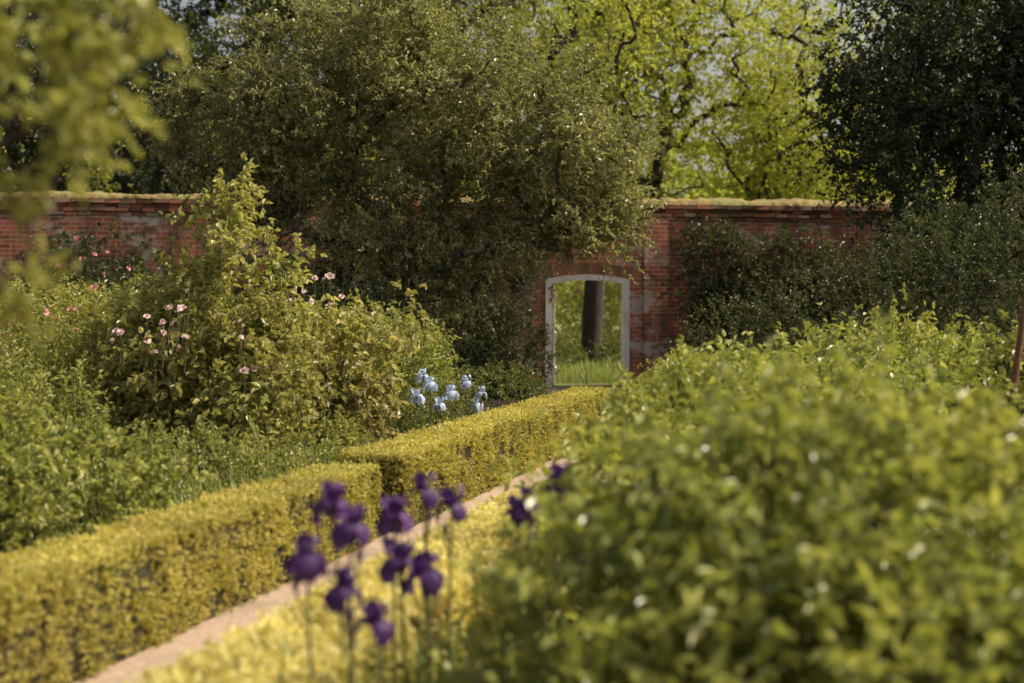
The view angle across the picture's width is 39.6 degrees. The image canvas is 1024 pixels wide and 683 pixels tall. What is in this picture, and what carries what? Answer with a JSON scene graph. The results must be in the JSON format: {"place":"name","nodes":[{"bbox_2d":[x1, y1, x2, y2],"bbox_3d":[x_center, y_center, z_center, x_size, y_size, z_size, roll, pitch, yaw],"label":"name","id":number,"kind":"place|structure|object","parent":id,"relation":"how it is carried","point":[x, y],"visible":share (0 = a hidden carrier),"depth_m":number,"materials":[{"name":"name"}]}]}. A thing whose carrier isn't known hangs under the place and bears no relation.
{"place":"outdoors","nodes":[
{"label":"outdoors","id":0,"kind":"place"},
{"bbox_2d":[4,420,409,553],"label":"grass","id":1,"kind":"structure","parent":0,"point":[178,498],"depth_m":10.23,"materials":[{"name":"green plant"}]},
{"bbox_2d":[75,445,616,682],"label":"garden path","id":2,"kind":"structure","parent":0,"point":[192,640],"depth_m":7.24,"materials":[{"name":"beige gravel"}]},
{"bbox_2d":[0,0,1021,308],"label":"sky","id":3,"kind":"structure","parent":0,"point":[211,20],"materials":[{"name":"white"}]},
{"bbox_2d":[55,309,1013,681],"bbox_3d":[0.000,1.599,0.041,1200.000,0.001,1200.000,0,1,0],"label":"ground","id":4,"kind":"structure","parent":0,"point":[555,387],"depth_m":25.43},
{"bbox_2d":[1,5,118,191],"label":"oak tree","id":5,"kind":"object","parent":4,"relation":"on","point":[66,176],"visible":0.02,"depth_m":39.20,"materials":[{"name":"green plant"}]},
{"bbox_2d":[0,276,158,497],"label":"phlox clump","id":6,"kind":"object","parent":4,"relation":"on","point":[80,395],"visible":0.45,"depth_m":11.37,"materials":[{"name":"green plant"}]},
{"bbox_2d":[0,0,200,350],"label":"hazel sapling","id":7,"kind":"object","parent":4,"relation":"on","point":[94,49],"visible":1,"depth_m":3.47,"materials":[{"name":"green plant"}]},
{"bbox_2d":[0,374,221,556],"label":"hardy geranium","id":8,"kind":"object","parent":4,"relation":"on","point":[23,511],"visible":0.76,"depth_m":8.54,"materials":[{"name":"green plant"}]},
{"bbox_2d":[8,217,214,391],"bbox_3d":[-7.109,-0.399,26.022,4.469,3.801,1.956,0,1,-11],"label":"climbing rose","id":9,"kind":"object","parent":4,"relation":"on","point":[64,236],"visible":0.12,"depth_m":25.77,"materials":[{"name":"green plant"}]},
{"bbox_2d":[0,256,256,441],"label":"flowering shrub","id":10,"kind":"object","parent":4,"relation":"on","point":[85,300],"visible":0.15,"depth_m":15.00,"materials":[{"name":"green plant"}]},
{"bbox_2d":[6,284,97,365],"bbox_3d":[-4.607,-0.130,13.996,1.659,0.874,0.402,0,1,0],"label":"rose blossom","id":11,"kind":"object","parent":10,"relation":"attached to","point":[92,288],"visible":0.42,"depth_m":13.97,"materials":[{"name":"pink plant"}]},
{"bbox_2d":[0,0,259,194],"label":"oak tree","id":12,"kind":"object","parent":4,"relation":"on","point":[14,146],"visible":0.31,"depth_m":32.78,"materials":[{"name":"green plant"}]},
{"bbox_2d":[0,457,383,682],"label":"box hedge","id":13,"kind":"object","parent":4,"relation":"on","point":[73,609],"visible":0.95,"depth_m":6.71,"materials":[{"name":"green plant"}]},
{"bbox_2d":[59,152,347,472],"bbox_3d":[-2.612,-0.145,12.434,2.567,3.025,1.908,1,2,34],"label":"rose bush","id":14,"kind":"object","parent":4,"relation":"on","point":[264,348],"visible":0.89,"depth_m":12.21,"materials":[{"name":"green plant"}]},
{"bbox_2d":[109,288,258,415],"bbox_3d":[-2.746,0.094,11.851,1.275,1.079,0.387,0,1,0],"label":"rose blossom","id":15,"kind":"object","parent":14,"relation":"attached to","point":[120,332],"visible":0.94,"depth_m":11.80,"materials":[{"name":"pink plant"}]},
{"bbox_2d":[0,240,423,426],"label":"dark shrub","id":16,"kind":"object","parent":4,"relation":"on","point":[113,278],"visible":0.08,"depth_m":18.43,"materials":[{"name":"green plant"}]},
{"bbox_2d":[92,0,372,194],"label":"oak tree","id":17,"kind":"object","parent":4,"relation":"on","point":[201,13],"visible":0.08,"depth_m":39.90,"materials":[{"name":"green plant"}]},
{"bbox_2d":[88,403,402,505],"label":"perennials","id":18,"kind":"object","parent":4,"relation":"on","point":[243,459],"visible":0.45,"depth_m":10.88,"materials":[{"name":"green plant"}]},
{"bbox_2d":[117,0,467,216],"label":"oak tree","id":19,"kind":"object","parent":4,"relation":"on","point":[206,55],"visible":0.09,"depth_m":35.50,"materials":[{"name":"green plant"}]},
{"bbox_2d":[194,279,436,466],"bbox_3d":[-1.719,0.461,12.904,2.347,2.070,1.414,0,2,-18],"label":"cotinus shrub","id":20,"kind":"object","parent":4,"relation":"on","point":[365,382],"visible":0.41,"depth_m":12.94,"materials":[{"name":"green plant"}]},
{"bbox_2d":[272,272,344,326],"bbox_3d":[-1.959,-0.278,13.622,0.768,0.776,0.275,0,2,14],"label":"rose blossom","id":21,"kind":"object","parent":20,"relation":"attached to","point":[329,275],"visible":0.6,"depth_m":13.61,"materials":[{"name":"pink plant"}]},
{"bbox_2d":[275,480,372,682],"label":"purple iris","id":22,"kind":"object","parent":4,"relation":"on","point":[332,501],"visible":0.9,"depth_m":4.51,"materials":[{"name":"petal"},{"name":"leaf"},{"name":"plant stem"}]},
{"bbox_2d":[279,532,390,682],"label":"purple iris","id":23,"kind":"object","parent":4,"relation":"on","point":[305,562],"visible":0.99,"depth_m":4.21,"materials":[{"name":"purple petal"},{"name":"green stem"},{"name":"leaf"}]},
{"bbox_2d":[121,488,563,682],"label":"box hedge","id":24,"kind":"object","parent":4,"relation":"on","point":[252,656],"visible":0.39,"depth_m":5.07,"materials":[{"name":"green plant"}]},
{"bbox_2d":[322,565,362,682],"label":"purple iris","id":25,"kind":"object","parent":4,"relation":"on","point":[335,598],"visible":1,"depth_m":4.01,"materials":[{"name":"petal"},{"name":"leaf"},{"name":"plant stem"}]},
{"bbox_2d":[330,503,392,682],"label":"purple iris","id":26,"kind":"object","parent":4,"relation":"on","point":[351,529],"visible":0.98,"depth_m":4.39,"materials":[{"name":"petal"},{"name":"leaf"},{"name":"plant stem"}]},
{"bbox_2d":[350,598,393,682],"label":"purple iris","id":27,"kind":"object","parent":4,"relation":"on","point":[381,627],"visible":1,"depth_m":3.90,"materials":[{"name":"petal"},{"name":"leaf"},{"name":"plant stem"}]},
{"bbox_2d":[219,228,535,380],"bbox_3d":[-2.577,-0.298,26.809,6.158,3.934,1.844,0,1,-11],"label":"climbing rose","id":28,"kind":"object","parent":4,"relation":"on","point":[338,279],"visible":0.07,"depth_m":26.64,"materials":[{"name":"green plant"}]},
{"bbox_2d":[275,289,488,443],"bbox_3d":[-1.690,0.391,15.003,2.297,1.879,2.638,1,2,32],"label":"foliage shrub","id":29,"kind":"object","parent":4,"relation":"on","point":[436,359],"visible":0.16,"depth_m":14.79,"materials":[{"name":"green plant"}]},
{"bbox_2d":[334,537,442,682],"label":"purple iris","id":30,"kind":"object","parent":4,"relation":"on","point":[400,562],"visible":1,"depth_m":4.31,"materials":[{"name":"petal"},{"name":"leaf"},{"name":"plant stem"}]},
{"bbox_2d":[115,0,671,416],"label":"crabapple tree","id":31,"kind":"object","parent":4,"relation":"on","point":[560,210],"visible":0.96,"depth_m":19.31,"materials":[{"name":"green plant"}]},
{"bbox_2d":[369,493,432,682],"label":"purple iris","id":32,"kind":"object","parent":4,"relation":"on","point":[394,517],"visible":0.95,"depth_m":4.71,"materials":[{"name":"petal"},{"name":"leaf"},{"name":"plant stem"}]},
{"bbox_2d":[323,485,482,680],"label":"purple iris","id":33,"kind":"object","parent":4,"relation":"on","point":[458,512],"visible":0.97,"depth_m":5.02,"materials":[{"name":"petal"},{"name":"leaf"},{"name":"plant stem"}]},
{"bbox_2d":[403,388,429,431],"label":"blue iris","id":34,"kind":"object","parent":4,"relation":"on","point":[416,396],"visible":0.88,"depth_m":13.11,"materials":[{"name":"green plant"}]},
{"bbox_2d":[415,368,437,426],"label":"blue iris","id":35,"kind":"object","parent":4,"relation":"on","point":[421,376],"visible":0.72,"depth_m":13.39,"materials":[{"name":"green plant"}]},
{"bbox_2d":[420,376,437,427],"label":"blue iris","id":36,"kind":"object","parent":4,"relation":"on","point":[432,386],"visible":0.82,"depth_m":13.02,"materials":[{"name":"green plant"}]},
{"bbox_2d":[314,329,551,452],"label":"dark shrub","id":37,"kind":"object","parent":4,"relation":"on","point":[473,389],"visible":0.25,"depth_m":16.64,"materials":[{"name":"green plant"}]},
{"bbox_2d":[375,549,491,682],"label":"purple iris","id":38,"kind":"object","parent":4,"relation":"on","point":[431,579],"visible":0.98,"depth_m":4.34,"materials":[{"name":"petal"},{"name":"leaf"},{"name":"plant stem"}]},
{"bbox_2d":[406,471,461,681],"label":"purple iris","id":39,"kind":"object","parent":4,"relation":"on","point":[429,496],"visible":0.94,"depth_m":5.11,"materials":[{"name":"petal"},{"name":"leaf"},{"name":"plant stem"}]},
{"bbox_2d":[430,396,445,426],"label":"blue iris","id":40,"kind":"object","parent":4,"relation":"on","point":[441,406],"visible":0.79,"depth_m":13.00,"materials":[{"name":"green plant"}]},
{"bbox_2d":[443,384,458,420],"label":"blue iris","id":41,"kind":"object","parent":4,"relation":"on","point":[450,393],"visible":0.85,"depth_m":13.51,"materials":[{"name":"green plant"}]},
{"bbox_2d":[355,0,557,195],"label":"oak tree","id":42,"kind":"object","parent":4,"relation":"on","point":[490,3],"visible":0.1,"depth_m":38.10,"materials":[{"name":"green plant"}]},
{"bbox_2d":[453,374,471,418],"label":"blue iris","id":43,"kind":"object","parent":4,"relation":"on","point":[466,382],"visible":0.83,"depth_m":14.01,"materials":[{"name":"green plant"}]},
{"bbox_2d":[335,384,613,531],"bbox_3d":[0.008,0.953,14.014,0.645,0.668,8.315,0,2,14],"label":"box hedge","id":44,"kind":"object","parent":4,"relation":"on","point":[465,452],"visible":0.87,"depth_m":11.92,"materials":[{"name":"green plant"}]},
{"bbox_2d":[470,398,483,413],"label":"blue iris","id":45,"kind":"object","parent":4,"relation":"on","point":[477,405],"visible":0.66,"depth_m":14.19,"materials":[{"name":"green plant"}]},
{"bbox_2d":[416,641,538,682],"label":"lady mantle","id":46,"kind":"object","parent":4,"relation":"on","point":[459,675],"visible":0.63,"depth_m":4.47,"materials":[{"name":"green plant"}]},
{"bbox_2d":[474,386,487,410],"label":"blue iris","id":47,"kind":"object","parent":4,"relation":"on","point":[478,395],"visible":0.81,"depth_m":13.99,"materials":[{"name":"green plant"}]},
{"bbox_2d":[409,285,558,399],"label":"laurel shrub","id":48,"kind":"object","parent":4,"relation":"on","point":[482,346],"visible":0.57,"depth_m":24.23,"materials":[{"name":"green plant"}]},
{"bbox_2d":[0,190,1022,385],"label":"brick garden wall","id":49,"kind":"structure","parent":4,"relation":"on","point":[653,328],"depth_m":27.88,"materials":[{"name":"red brick"}]},
{"bbox_2d":[323,200,552,299],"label":"climbing rose","id":50,"kind":"object","parent":49,"relation":"attached to","point":[439,257],"visible":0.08,"depth_m":27.01,"materials":[{"name":"green plant"}]},
{"bbox_2d":[0,78,1023,337],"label":"distant trees","id":51,"kind":"object","parent":4,"relation":"on","point":[672,168],"visible":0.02,"depth_m":65.41,"materials":[{"name":"green plant"}]},
{"bbox_2d":[488,494,555,682],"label":"purple iris","id":52,"kind":"object","parent":4,"relation":"on","point":[512,499],"visible":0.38,"depth_m":5.38,"materials":[{"name":"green plant"}]},
{"bbox_2d":[510,486,586,682],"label":"purple iris","id":53,"kind":"object","parent":4,"relation":"on","point":[519,508],"visible":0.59,"depth_m":5.30,"materials":[{"name":"petal"},{"name":"leaf"},{"name":"green stem"}]},
{"bbox_2d":[522,463,585,682],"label":"purple iris","id":54,"kind":"object","parent":4,"relation":"on","point":[558,470],"visible":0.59,"depth_m":5.51,"materials":[{"name":"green plant"}]},
{"bbox_2d":[553,286,555,384],"bbox_3d":[0.855,-0.132,28.515,0.068,1.950,1.196,0,1,2],"label":"door leaf","id":55,"kind":"object","parent":4,"relation":"on","point":[554,335],"visible":0.94,"depth_m":27.92,"materials":[{"name":"white paint"}]},
{"bbox_2d":[454,0,669,196],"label":"lime tree","id":56,"kind":"object","parent":4,"relation":"on","point":[544,8],"visible":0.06,"depth_m":44.42,"materials":[{"name":"green plant"}]},
{"bbox_2d":[552,323,620,373],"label":"meadow shrub","id":57,"kind":"object","parent":4,"relation":"on","point":[606,341],"visible":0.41,"depth_m":32.80,"materials":[{"name":"green plant"}]},
{"bbox_2d":[552,275,621,355],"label":"meadow shrub","id":58,"kind":"object","parent":4,"relation":"on","point":[607,320],"visible":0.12,"depth_m":41.46,"materials":[{"name":"green plant"}]},
{"bbox_2d":[545,274,629,386],"bbox_3d":[1.470,-0.214,27.876,1.674,2.197,0.148,0,1,-9],"label":"frame","id":59,"kind":"object","parent":4,"relation":"on","point":[625,305],"visible":0.91,"depth_m":27.86,"materials":[{"name":"white paint"}]},
{"bbox_2d":[487,0,689,362],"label":"oak tree","id":60,"kind":"object","parent":4,"relation":"on","point":[592,313],"visible":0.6,"depth_m":33.83,"materials":[{"name":"green plant"}]},
{"bbox_2d":[491,334,879,681],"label":"peony bush","id":61,"kind":"object","parent":4,"relation":"on","point":[682,385],"visible":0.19,"depth_m":7.77,"materials":[{"name":"green plant"}]},
{"bbox_2d":[534,0,838,198],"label":"lime tree","id":62,"kind":"object","parent":4,"relation":"on","point":[682,51],"visible":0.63,"depth_m":42.35,"materials":[{"name":"green plant"}]},
{"bbox_2d":[432,309,1023,682],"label":"peony bush","id":63,"kind":"object","parent":4,"relation":"on","point":[776,577],"visible":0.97,"depth_m":3.92,"materials":[{"name":"green plant"}]},
{"bbox_2d":[659,0,892,201],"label":"lime tree","id":64,"kind":"object","parent":4,"relation":"on","point":[773,144],"visible":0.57,"depth_m":45.73,"materials":[{"name":"green plant"}]},
{"bbox_2d":[644,217,932,381],"bbox_3d":[5.554,-0.312,28.035,6.118,4.264,2.124,0,1,-8],"label":"climbing rose","id":65,"kind":"object","parent":4,"relation":"on","point":[737,279],"visible":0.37,"depth_m":27.67,"materials":[{"name":"green plant"}]},
{"bbox_2d":[596,282,1023,570],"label":"peony bush","id":66,"kind":"object","parent":4,"relation":"on","point":[947,374],"visible":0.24,"depth_m":10.08,"materials":[{"name":"green plant"}]},
{"bbox_2d":[629,310,1017,463],"bbox_3d":[3.084,0.569,14.799,4.452,1.798,5.232,0,1,0],"label":"peony bush","id":67,"kind":"object","parent":4,"relation":"on","point":[659,369],"visible":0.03,"depth_m":13.92,"materials":[{"name":"green plant"}]},
{"bbox_2d":[656,199,1023,410],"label":"lilac shrub","id":68,"kind":"object","parent":4,"relation":"on","point":[794,305],"visible":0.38,"depth_m":18.76,"materials":[{"name":"green plant"}]},
{"bbox_2d":[747,0,942,201],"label":"lime tree","id":69,"kind":"object","parent":4,"relation":"on","point":[834,33],"visible":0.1,"depth_m":57.04,"materials":[{"name":"green plant"}]},
{"bbox_2d":[752,0,1023,344],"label":"yew tree","id":70,"kind":"object","parent":4,"relation":"on","point":[1002,97],"visible":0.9,"depth_m":23.28,"materials":[{"name":"green plant"}]},
{"bbox_2d":[816,0,1018,201],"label":"oak tree","id":71,"kind":"object","parent":4,"relation":"on","point":[869,191],"visible":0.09,"depth_m":40.84,"materials":[{"name":"green plant"}]},
{"bbox_2d":[850,213,1023,370],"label":"climbing rose","id":72,"kind":"object","parent":4,"relation":"on","point":[947,289],"visible":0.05,"depth_m":28.31,"materials":[{"name":"green plant"}]},
{"bbox_2d":[867,163,1023,335],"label":"elder shrub","id":73,"kind":"object","parent":4,"relation":"on","point":[986,206],"visible":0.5,"depth_m":20.06,"materials":[{"name":"green plant"}]},
{"bbox_2d":[889,533,1023,682],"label":"peony bush","id":74,"kind":"object","parent":4,"relation":"on","point":[1013,630],"visible":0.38,"depth_m":3.78,"materials":[{"name":"green plant"}]},
{"bbox_2d":[964,272,1023,439],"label":"dark shrub","id":75,"kind":"object","parent":4,"relation":"on","point":[1009,322],"visible":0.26,"depth_m":12.20,"materials":[{"name":"green plant"}]},
{"bbox_2d":[996,289,1023,521],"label":"wooden stake","id":76,"kind":"object","parent":4,"relation":"on","point":[1017,356],"visible":0.25,"depth_m":8.99,"materials":[{"name":"brown wood"}]},
{"bbox_2d":[552,348,620,383],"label":"meadow grass","id":77,"kind":"structure","parent":0,"point":[596,372],"depth_m":29.74,"materials":[{"name":"green plant"}]}
]}

